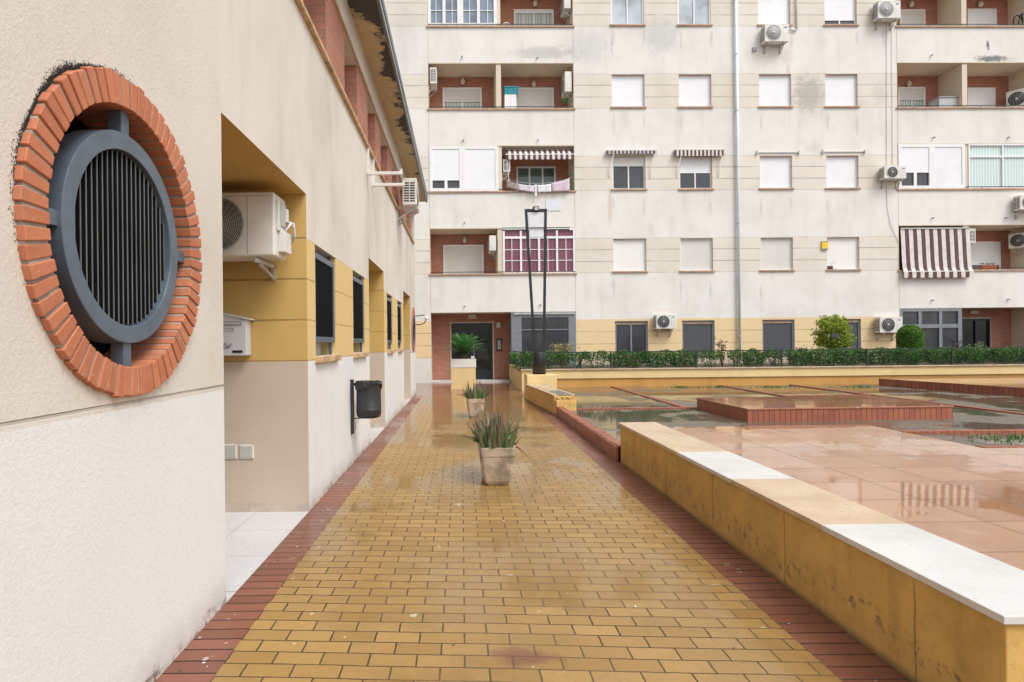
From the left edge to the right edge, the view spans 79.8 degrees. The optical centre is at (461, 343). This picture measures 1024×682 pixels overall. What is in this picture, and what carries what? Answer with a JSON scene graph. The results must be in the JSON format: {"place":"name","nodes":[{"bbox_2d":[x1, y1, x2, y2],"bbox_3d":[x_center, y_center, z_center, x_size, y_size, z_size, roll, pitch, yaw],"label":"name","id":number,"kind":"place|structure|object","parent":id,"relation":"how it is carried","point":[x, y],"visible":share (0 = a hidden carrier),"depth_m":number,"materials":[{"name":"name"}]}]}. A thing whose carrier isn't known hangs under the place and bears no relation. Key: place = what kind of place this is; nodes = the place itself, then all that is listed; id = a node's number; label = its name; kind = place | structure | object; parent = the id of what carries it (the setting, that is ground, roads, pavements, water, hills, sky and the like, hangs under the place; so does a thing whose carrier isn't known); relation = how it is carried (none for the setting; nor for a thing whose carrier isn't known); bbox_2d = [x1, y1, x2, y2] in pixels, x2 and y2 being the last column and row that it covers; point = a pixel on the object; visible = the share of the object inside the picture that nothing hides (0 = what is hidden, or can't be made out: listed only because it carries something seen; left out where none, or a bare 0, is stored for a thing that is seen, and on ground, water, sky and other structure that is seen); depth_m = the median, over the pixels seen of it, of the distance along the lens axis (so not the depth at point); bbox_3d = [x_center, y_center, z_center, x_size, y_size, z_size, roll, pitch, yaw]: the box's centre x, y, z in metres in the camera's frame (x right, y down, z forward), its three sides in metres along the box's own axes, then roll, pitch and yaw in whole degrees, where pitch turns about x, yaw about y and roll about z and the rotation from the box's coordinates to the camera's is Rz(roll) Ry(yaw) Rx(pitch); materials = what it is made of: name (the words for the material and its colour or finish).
{"place":"outdoors","nodes":[
{"label":"outdoors","id":0,"kind":"place"},
{"bbox_2d":[155,395,422,681],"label":"path border","id":1,"kind":"object","parent":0,"point":[214,642],"visible":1,"depth_m":3.68,"materials":[{"name":"red brick"}]},
{"bbox_2d":[415,382,523,394],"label":"forecourt","id":2,"kind":"structure","parent":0,"point":[445,388],"depth_m":19.42,"materials":[{"name":"tile"}]},
{"bbox_2d":[451,358,475,389],"bbox_3d":[0.070,0.959,19.450,0.800,0.980,0.800,-1,0,0],"label":"square planter","id":3,"kind":"object","parent":2,"relation":"on","point":[463,371],"visible":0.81,"depth_m":19.07,"materials":[{"name":"concrete"}]},
{"bbox_2d":[442,332,485,357],"bbox_3d":[0.058,0.071,19.485,1.562,0.876,1.551,-1,0,0],"label":"cycad","id":4,"kind":"object","parent":3,"relation":"on","point":[464,344],"visible":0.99,"depth_m":19.27,"materials":[{"name":"green plant"}]},
{"bbox_2d":[212,398,839,678],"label":"ground","id":5,"kind":"structure","parent":0,"point":[620,484],"depth_m":3.70,"materials":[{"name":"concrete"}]},
{"bbox_2d":[0,0,427,681],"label":"building","id":6,"kind":"structure","parent":5,"relation":"on","point":[146,526],"depth_m":2.85,"materials":[{"name":"paint"}]},
{"bbox_2d":[7,59,132,256],"bbox_3d":[-1.348,-0.642,2.301,0.002,0.924,0.982,-1,0,0],"label":"mould","id":7,"kind":"object","parent":6,"relation":"attached to","point":[48,84],"visible":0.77,"depth_m":1.98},
{"bbox_2d":[223,313,254,355],"bbox_3d":[-2.025,-0.078,5.255,0.450,0.365,0.125,-1,0,0],"label":"mailbox","id":8,"kind":"object","parent":6,"relation":"attached to","point":[236,336],"visible":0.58,"depth_m":5.21,"materials":[{"name":"white plastic"}]},
{"bbox_2d":[222,192,295,280],"bbox_3d":[-1.873,-0.878,5.086,0.960,0.664,0.470,-1,0,0],"label":"air conditioner","id":9,"kind":"object","parent":6,"relation":"attached to","point":[254,228],"visible":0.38,"depth_m":4.87,"materials":[{"name":"grey metal"}]},
{"bbox_2d":[350,379,381,433],"bbox_3d":[-1.129,0.759,7.385,0.349,0.655,0.329,-1,0,36],"label":"litter bin","id":10,"kind":"object","parent":6,"relation":"attached to","point":[368,399],"visible":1,"depth_m":7.27,"materials":[{"name":"black plastic"}]},
{"bbox_2d":[366,147,404,186],"bbox_3d":[-1.111,-2.639,9.069,0.520,0.477,0.572,-1,0,0],"label":"ac bracket","id":11,"kind":"object","parent":6,"relation":"attached to","point":[373,173],"visible":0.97,"depth_m":8.79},
{"bbox_2d":[396,178,418,224],"bbox_3d":[-1.145,-3.028,13.129,0.460,0.860,0.783,-1,0,0],"label":"air conditioner","id":12,"kind":"object","parent":6,"relation":"attached to","point":[410,195],"visible":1,"depth_m":12.74,"materials":[{"name":"grey metal"}]},
{"bbox_2d":[524,373,556,397],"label":"lamp plinth","id":13,"kind":"structure","parent":5,"relation":"on","point":[549,379],"depth_m":15.52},
{"bbox_2d":[502,206,569,374],"bbox_3d":[1.954,-1.384,15.900,1.760,4.367,0.350,-1,0,0],"label":"street lamp","id":14,"kind":"object","parent":13,"relation":"on","point":[537,227],"visible":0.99,"depth_m":15.86,"materials":[{"name":"black metal"}]},
{"bbox_2d":[525,384,576,414],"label":"wall","id":15,"kind":"structure","parent":5,"relation":"on","point":[550,399],"depth_m":12.96,"materials":[{"name":"yellow stone"}]},
{"bbox_2d":[556,407,620,461],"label":"kerb","id":16,"kind":"structure","parent":5,"relation":"on","point":[606,443],"depth_m":8.79,"materials":[{"name":"brick"}]},
{"bbox_2d":[384,0,1023,382],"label":"apartment building","id":17,"kind":"structure","parent":5,"relation":"on","point":[633,250],"depth_m":22.83,"materials":[{"name":"paint"}]},
{"bbox_2d":[428,0,459,23],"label":"window","id":18,"kind":"structure","parent":17,"relation":"in","point":[439,11],"depth_m":22.63,"materials":[{"name":"white glass"}]},
{"bbox_2d":[429,146,462,190],"bbox_3d":[-0.575,-6.470,22.595,1.218,1.665,0.070,-1,0,-1],"label":"window","id":19,"kind":"structure","parent":17,"relation":"in","point":[445,162],"depth_m":22.58,"materials":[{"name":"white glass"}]},
{"bbox_2d":[442,87,481,107],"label":"window","id":20,"kind":"structure","parent":17,"relation":"in","point":[453,97],"depth_m":23.72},
{"bbox_2d":[443,245,483,273],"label":"window","id":21,"kind":"structure","parent":17,"relation":"in","point":[469,259],"depth_m":23.71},
{"bbox_2d":[451,323,492,378],"bbox_3d":[0.417,0.326,23.716,1.598,2.240,0.060,-1,0,-1],"label":"door","id":22,"kind":"structure","parent":17,"relation":"in","point":[480,374],"depth_m":23.70,"materials":[{"name":"black metal"}]},
{"bbox_2d":[460,0,496,23],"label":"window","id":23,"kind":"structure","parent":17,"relation":"in","point":[471,11],"depth_m":22.65,"materials":[{"name":"white glass"}]},
{"bbox_2d":[462,146,498,190],"bbox_3d":[0.702,-6.483,22.620,1.331,1.665,0.070,-1,0,-1],"label":"window","id":24,"kind":"structure","parent":17,"relation":"in","point":[479,163],"depth_m":22.60,"materials":[{"name":"plastic"}]},
{"bbox_2d":[514,9,553,23],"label":"window","id":25,"kind":"structure","parent":17,"relation":"in","point":[521,16],"depth_m":23.79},
{"bbox_2d":[516,87,553,107],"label":"window","id":26,"kind":"structure","parent":17,"relation":"in","point":[527,96],"depth_m":23.77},
{"bbox_2d":[516,166,555,190],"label":"window","id":27,"kind":"structure","parent":17,"relation":"in","point":[528,175],"depth_m":23.79,"materials":[{"name":"green glass"}]},
{"bbox_2d":[503,228,574,272],"bbox_3d":[2.883,-3.446,22.683,2.689,1.665,0.070,-1,0,-1],"label":"window","id":28,"kind":"structure","parent":17,"relation":"in","point":[560,256],"depth_m":22.70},
{"bbox_2d":[505,148,573,178],"bbox_3d":[2.911,-6.591,22.789,2.571,1.461,0.348,-1,0,-1],"label":"striped awning","id":29,"kind":"object","parent":17,"relation":"attached to","point":[538,153],"visible":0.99,"depth_m":22.65,"materials":[{"name":"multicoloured fabric"}]},
{"bbox_2d":[521,316,569,365],"bbox_3d":[3.115,0.208,22.687,1.806,2.418,0.050,-1,0,-1],"label":"window","id":30,"kind":"structure","parent":17,"relation":"in","point":[557,327],"depth_m":22.70,"materials":[{"name":"grey glass"}]},
{"bbox_2d":[561,71,572,105],"bbox_3d":[3.994,-9.620,23.104,0.330,1.059,0.723,-1,0,-1],"label":"air conditioner","id":31,"kind":"object","parent":17,"relation":"attached to","point":[566,85],"visible":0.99,"depth_m":22.77,"materials":[{"name":"grey metal"}]},
{"bbox_2d":[610,0,645,25],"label":"window","id":32,"kind":"structure","parent":17,"relation":"in","point":[623,12],"depth_m":22.79,"materials":[{"name":"white glass"}]},
{"bbox_2d":[610,75,646,107],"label":"window","id":33,"kind":"structure","parent":17,"relation":"in","point":[627,90],"depth_m":22.82,"materials":[{"name":"plastic"}]},
{"bbox_2d":[611,157,647,190],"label":"window","id":34,"kind":"structure","parent":17,"relation":"in","point":[626,176],"depth_m":22.84,"materials":[{"name":"grey glass"}]},
{"bbox_2d":[612,239,648,272],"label":"window","id":35,"kind":"structure","parent":17,"relation":"in","point":[629,254],"depth_m":22.82,"materials":[{"name":"plastic"}]},
{"bbox_2d":[606,150,656,176],"bbox_3d":[6.307,-6.681,22.649,1.871,0.988,0.142,-1,0,-1],"label":"rolled awning","id":36,"kind":"object","parent":17,"relation":"attached to","point":[631,151],"visible":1,"depth_m":22.58,"materials":[{"name":"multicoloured fabric"}]},
{"bbox_2d":[615,321,647,356],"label":"window","id":37,"kind":"structure","parent":17,"relation":"in","point":[630,337],"depth_m":22.81,"materials":[{"name":"grey glass"}]},
{"bbox_2d":[654,314,675,336],"bbox_3d":[7.517,-0.654,22.560,0.751,0.834,0.380,-1,0,-1],"label":"air conditioner","id":38,"kind":"object","parent":17,"relation":"attached to","point":[664,321],"visible":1,"depth_m":22.39,"materials":[{"name":"grey metal"}]},
{"bbox_2d":[677,0,712,25],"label":"window","id":39,"kind":"structure","parent":17,"relation":"in","point":[690,12],"depth_m":22.84,"materials":[{"name":"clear glass"}]},
{"bbox_2d":[677,75,713,107],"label":"window","id":40,"kind":"structure","parent":17,"relation":"in","point":[694,90],"depth_m":22.87,"materials":[{"name":"plastic"}]},
{"bbox_2d":[678,157,714,189],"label":"window","id":41,"kind":"structure","parent":17,"relation":"in","point":[695,172],"depth_m":22.88,"materials":[{"name":"white glass"}]},
{"bbox_2d":[679,239,714,271],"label":"window","id":42,"kind":"structure","parent":17,"relation":"in","point":[696,254],"depth_m":22.87,"materials":[{"name":"plastic"}]},
{"bbox_2d":[681,320,715,355],"bbox_3d":[8.851,-0.200,22.800,1.337,1.321,0.155,-1,0,-1],"label":"window","id":43,"kind":"structure","parent":17,"relation":"in","point":[694,336],"depth_m":22.86,"materials":[{"name":"plastic"}]},
{"bbox_2d":[673,149,725,176],"bbox_3d":[8.859,-6.721,22.700,1.904,0.988,0.142,-1,0,-1],"label":"rolled awning","id":44,"kind":"object","parent":17,"relation":"attached to","point":[700,152],"visible":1,"depth_m":22.63,"materials":[{"name":"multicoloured fabric"}]},
{"bbox_2d":[734,0,740,362],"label":"drainpipe","id":45,"kind":"object","parent":17,"relation":"attached to","point":[737,174],"visible":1,"depth_m":22.66,"materials":[{"name":"grey plastic"}]},
{"bbox_2d":[761,24,788,53],"bbox_3d":[11.622,-11.309,22.645,0.898,0.952,0.380,-1,0,-1],"label":"air conditioner","id":46,"kind":"object","parent":17,"relation":"attached to","point":[774,34],"visible":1,"depth_m":22.48,"materials":[{"name":"grey plastic"}]},
{"bbox_2d":[757,0,792,25],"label":"window","id":47,"kind":"structure","parent":17,"relation":"in","point":[769,11],"depth_m":22.93,"materials":[{"name":"plastic"}]},
{"bbox_2d":[758,75,793,107],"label":"window","id":48,"kind":"structure","parent":17,"relation":"in","point":[774,90],"depth_m":22.93,"materials":[{"name":"plastic"}]},
{"bbox_2d":[759,157,794,189],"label":"window","id":49,"kind":"structure","parent":17,"relation":"in","point":[775,172],"depth_m":22.93,"materials":[{"name":"plastic"}]},
{"bbox_2d":[759,238,795,271],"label":"window","id":50,"kind":"structure","parent":17,"relation":"in","point":[776,253],"depth_m":22.93,"materials":[{"name":"plastic"}]},
{"bbox_2d":[762,320,793,354],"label":"window","id":51,"kind":"structure","parent":17,"relation":"in","point":[776,336],"depth_m":22.93,"materials":[{"name":"plastic"}]},
{"bbox_2d":[823,0,858,25],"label":"window","id":52,"kind":"structure","parent":17,"relation":"in","point":[837,12],"depth_m":22.98,"materials":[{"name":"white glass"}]},
{"bbox_2d":[824,75,859,107],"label":"window","id":53,"kind":"structure","parent":17,"relation":"in","point":[840,90],"depth_m":22.98,"materials":[{"name":"plastic"}]},
{"bbox_2d":[825,156,860,188],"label":"window","id":54,"kind":"structure","parent":17,"relation":"in","point":[841,171],"depth_m":22.98,"materials":[{"name":"plastic"}]},
{"bbox_2d":[826,237,861,270],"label":"window","id":55,"kind":"structure","parent":17,"relation":"in","point":[843,251],"depth_m":22.98,"materials":[{"name":"plastic"}]},
{"bbox_2d":[829,319,859,353],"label":"window","id":56,"kind":"structure","parent":17,"relation":"in","point":[856,325],"depth_m":22.98,"materials":[{"name":"glass"}]},
{"bbox_2d":[873,1,900,30],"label":"air conditioner","id":57,"kind":"object","parent":17,"relation":"attached to","point":[886,11],"visible":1,"depth_m":22.56,"materials":[{"name":"grey plastic"}]},
{"bbox_2d":[874,317,901,340],"bbox_3d":[15.896,-0.544,22.728,0.857,0.884,0.380,-1,0,-1],"label":"air conditioner","id":58,"kind":"object","parent":17,"relation":"attached to","point":[891,325],"visible":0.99,"depth_m":22.56,"materials":[{"name":"grey metal"}]},
{"bbox_2d":[879,166,905,188],"bbox_3d":[16.050,-6.188,22.732,0.833,0.767,0.380,-1,0,-1],"label":"air conditioner","id":59,"kind":"object","parent":17,"relation":"attached to","point":[891,173],"visible":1,"depth_m":22.57,"materials":[{"name":"grey metal"}]},
{"bbox_2d":[897,87,925,106],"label":"window","id":60,"kind":"structure","parent":17,"relation":"in","point":[905,95],"depth_m":24.07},
{"bbox_2d":[899,9,925,23],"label":"window","id":61,"kind":"structure","parent":17,"relation":"in","point":[908,16],"depth_m":24.07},
{"bbox_2d":[898,144,931,188],"bbox_3d":[17.053,-6.654,22.947,1.275,1.665,0.070,-1,0,-1],"label":"window","id":62,"kind":"structure","parent":17,"relation":"in","point":[917,158],"depth_m":22.93,"materials":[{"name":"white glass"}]},
{"bbox_2d":[899,308,961,360],"bbox_3d":[17.662,-0.033,22.983,2.355,2.597,0.060,-1,0,-1],"label":"window","id":63,"kind":"structure","parent":17,"relation":"in","point":[939,325],"depth_m":23.00,"materials":[{"name":"grey glass"}]},
{"bbox_2d":[900,227,973,277],"bbox_3d":[17.819,-3.402,22.867,2.674,1.914,0.190,-1,0,-1],"label":"striped awning","id":64,"kind":"object","parent":17,"relation":"attached to","point":[938,252],"visible":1,"depth_m":22.89,"materials":[{"name":"brown fabric"}]},
{"bbox_2d":[928,96,958,106],"bbox_3d":[18.503,-9.135,23.422,0.780,0.500,0.560,-1,0,-1],"label":"storage box","id":65,"kind":"object","parent":17,"relation":"on","point":[946,100],"visible":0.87,"depth_m":23.17,"materials":[{"name":"grey plastic"}]},
{"bbox_2d":[932,144,964,187],"bbox_3d":[18.322,-6.668,22.973,1.258,1.665,0.070,-1,0,-1],"label":"window","id":66,"kind":"structure","parent":17,"relation":"in","point":[948,160],"depth_m":22.95,"materials":[{"name":"plastic"}]},
{"bbox_2d":[962,319,990,346],"bbox_3d":[20.334,0.129,24.095,1.144,2.217,0.100,-1,0,-1],"label":"door","id":67,"kind":"structure","parent":17,"relation":"in","point":[975,320],"depth_m":24.09,"materials":[{"name":"black metal"}]},
{"bbox_2d":[967,87,995,106],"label":"window","id":68,"kind":"structure","parent":17,"relation":"in","point":[975,95],"depth_m":24.12,"materials":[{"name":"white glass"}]},
{"bbox_2d":[967,8,996,23],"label":"window","id":69,"kind":"structure","parent":17,"relation":"in","point":[974,15],"depth_m":24.13,"materials":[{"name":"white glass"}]},
{"bbox_2d":[970,241,1000,268],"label":"window","id":70,"kind":"structure","parent":17,"relation":"in","point":[987,252],"depth_m":24.13,"materials":[{"name":"white glass"}]},
{"bbox_2d":[968,144,1023,187],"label":"window","id":71,"kind":"structure","parent":17,"relation":"in","point":[988,164],"depth_m":23.05,"materials":[{"name":"glass"}]},
{"bbox_2d":[1006,88,1023,106],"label":"air conditioner","id":72,"kind":"object","parent":17,"relation":"attached to","point":[1015,97],"visible":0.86,"depth_m":23.44,"materials":[{"name":"grey metal"}]},
{"bbox_2d":[1008,233,1023,256],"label":"air conditioner","id":73,"kind":"object","parent":17,"relation":"attached to","point":[1016,241],"visible":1,"depth_m":23.48,"materials":[{"name":"grey metal"}]},
{"bbox_2d":[509,364,1023,390],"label":"planter wall","id":74,"kind":"structure","parent":5,"relation":"on","point":[714,376],"depth_m":18.30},
{"bbox_2d":[512,347,1023,368],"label":"railing","id":75,"kind":"object","parent":74,"relation":"on","point":[779,353],"visible":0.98,"depth_m":18.39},
{"bbox_2d":[524,360,1017,368],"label":"planter soil","id":76,"kind":"structure","parent":74,"relation":"in","point":[726,365],"depth_m":20.98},
{"bbox_2d":[509,351,531,370],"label":"hedge bush","id":77,"kind":"object","parent":76,"relation":"on","point":[515,360],"visible":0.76,"depth_m":18.68,"materials":[{"name":"green plant"}]},
{"bbox_2d":[555,351,589,368],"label":"hedge bush","id":78,"kind":"object","parent":76,"relation":"on","point":[576,356],"visible":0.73,"depth_m":18.71,"materials":[{"name":"green plant"}]},
{"bbox_2d":[607,349,647,367],"bbox_3d":[5.099,0.491,18.780,1.228,0.629,0.483,-1,0,0],"label":"hedge bush","id":79,"kind":"object","parent":76,"relation":"on","point":[630,358],"visible":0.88,"depth_m":18.67,"materials":[{"name":"green plant"}]},
{"bbox_2d":[639,349,675,367],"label":"hedge bush","id":80,"kind":"object","parent":76,"relation":"on","point":[659,358],"visible":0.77,"depth_m":18.67,"materials":[{"name":"green plant"}]},
{"bbox_2d":[669,349,699,367],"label":"hedge bush","id":81,"kind":"object","parent":76,"relation":"on","point":[690,360],"visible":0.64,"depth_m":18.67,"materials":[{"name":"green plant"}]},
{"bbox_2d":[699,349,722,366],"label":"hedge bush","id":82,"kind":"object","parent":76,"relation":"on","point":[710,354],"visible":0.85,"depth_m":18.71,"materials":[{"name":"green plant"}]},
{"bbox_2d":[742,348,766,366],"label":"hedge bush","id":83,"kind":"object","parent":76,"relation":"on","point":[752,359],"visible":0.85,"depth_m":18.68,"materials":[{"name":"green plant"}]},
{"bbox_2d":[785,348,809,365],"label":"hedge bush","id":84,"kind":"object","parent":76,"relation":"on","point":[796,358],"visible":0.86,"depth_m":18.69,"materials":[{"name":"green plant"}]},
{"bbox_2d":[806,347,837,365],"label":"hedge bush","id":85,"kind":"object","parent":76,"relation":"on","point":[815,354],"visible":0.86,"depth_m":18.68,"materials":[{"name":"green plant"}]},
{"bbox_2d":[810,314,856,365],"bbox_3d":[12.220,-0.130,19.989,1.344,1.714,1.378,-1,0,0],"label":"round shrub","id":86,"kind":"object","parent":76,"relation":"on","point":[828,325],"visible":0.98,"depth_m":19.84,"materials":[{"name":"green plant"}]},
{"bbox_2d":[832,347,865,365],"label":"hedge bush","id":87,"kind":"object","parent":76,"relation":"on","point":[857,356],"visible":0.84,"depth_m":18.68,"materials":[{"name":"green plant"}]},
{"bbox_2d":[858,347,897,365],"bbox_3d":[12.806,0.413,18.782,1.160,0.638,0.483,-1,0,0],"label":"hedge bush","id":88,"kind":"object","parent":76,"relation":"on","point":[887,359],"visible":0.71,"depth_m":18.66,"materials":[{"name":"green plant"}]},
{"bbox_2d":[886,347,927,364],"bbox_3d":[13.744,0.405,18.782,1.275,0.639,0.483,-1,0,0],"label":"hedge bush","id":89,"kind":"object","parent":76,"relation":"on","point":[909,354],"visible":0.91,"depth_m":18.66,"materials":[{"name":"green plant"}]},
{"bbox_2d":[895,324,925,364],"bbox_3d":[14.720,0.030,20.002,0.826,1.338,0.826,-1,0,0],"label":"dome shrub","id":90,"kind":"object","parent":76,"relation":"on","point":[910,336],"visible":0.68,"depth_m":19.76,"materials":[{"name":"green plant"}]},
{"bbox_2d":[920,346,962,364],"bbox_3d":[14.750,0.392,18.779,1.271,0.639,0.483,-1,0,0],"label":"hedge bush","id":91,"kind":"object","parent":76,"relation":"on","point":[939,355],"visible":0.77,"depth_m":18.66,"materials":[{"name":"green plant"}]},
{"bbox_2d":[954,346,994,364],"bbox_3d":[15.772,0.384,18.782,1.277,0.640,0.483,-1,0,0],"label":"hedge bush","id":92,"kind":"object","parent":76,"relation":"on","point":[981,358],"visible":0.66,"depth_m":18.67,"materials":[{"name":"green plant"}]},
{"bbox_2d":[988,345,1023,363],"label":"hedge bush","id":93,"kind":"object","parent":76,"relation":"on","point":[1001,353],"visible":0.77,"depth_m":18.66,"materials":[{"name":"green plant"}]},
{"bbox_2d":[618,422,1023,681],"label":"wall","id":94,"kind":"structure","parent":5,"relation":"on","point":[912,603],"depth_m":3.00,"materials":[{"name":"paint"}]},
{"bbox_2d":[210,394,842,681],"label":"path","id":95,"kind":"structure","parent":0,"point":[567,565],"depth_m":3.60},
{"bbox_2d":[466,398,484,417],"bbox_3d":[0.281,1.262,12.150,0.360,0.370,0.620,-1,0,0],"label":"concrete pot","id":96,"kind":"object","parent":95,"relation":"on","point":[474,404],"visible":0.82,"depth_m":11.86,"materials":[{"name":"concrete"}]},
{"bbox_2d":[460,381,492,400],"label":"aloe plant","id":97,"kind":"object","parent":96,"relation":"in","point":[476,393],"visible":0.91,"depth_m":11.95,"materials":[{"name":"green plant"}]},
{"bbox_2d":[478,438,515,484],"bbox_3d":[0.365,1.251,6.500,0.374,0.390,0.720,-1,0,0],"label":"concrete pot","id":98,"kind":"object","parent":95,"relation":"on","point":[497,465],"visible":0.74,"depth_m":6.16,"materials":[{"name":"concrete"}]},
{"bbox_2d":[458,406,530,459],"bbox_3d":[0.340,0.941,6.468,0.758,0.544,1.207,-1,0,0],"label":"aloe plant","id":99,"kind":"object","parent":98,"relation":"in","point":[497,433],"visible":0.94,"depth_m":6.25,"materials":[{"name":"green plant"}]},
{"bbox_2d":[519,394,911,681],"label":"path border","id":100,"kind":"object","parent":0,"point":[840,653],"visible":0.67,"depth_m":3.57,"materials":[{"name":"red brick"}]},
{"bbox_2d":[557,384,1023,445],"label":"garden bed","id":101,"kind":"object","parent":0,"point":[608,420],"depth_m":11.96,"materials":[{"name":"tile"}]},
{"bbox_2d":[696,395,953,421],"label":"brick platform","id":102,"kind":"structure","parent":101,"relation":"on","point":[802,408],"depth_m":10.21,"materials":[{"name":"brick"}]},
{"bbox_2d":[667,385,1023,443],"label":"weeds","id":103,"kind":"object","parent":101,"relation":"on","point":[1009,439],"visible":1,"depth_m":17.15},
{"bbox_2d":[789,384,1023,414],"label":"brick edging","id":104,"kind":"object","parent":101,"relation":"on","point":[1004,411],"visible":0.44,"depth_m":12.89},
{"bbox_2d":[878,377,1023,396],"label":"brick platform","id":105,"kind":"structure","parent":101,"relation":"on","point":[1010,386],"depth_m":15.89,"materials":[{"name":"tile"}]},
{"bbox_2d":[898,429,1023,433],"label":"brick edging","id":106,"kind":"object","parent":101,"relation":"on","point":[987,431],"visible":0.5,"depth_m":8.62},
{"bbox_2d":[673,425,1023,570],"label":"terrace","id":107,"kind":"structure","parent":0,"point":[969,496],"depth_m":5.96,"materials":[{"name":"pink tile"}]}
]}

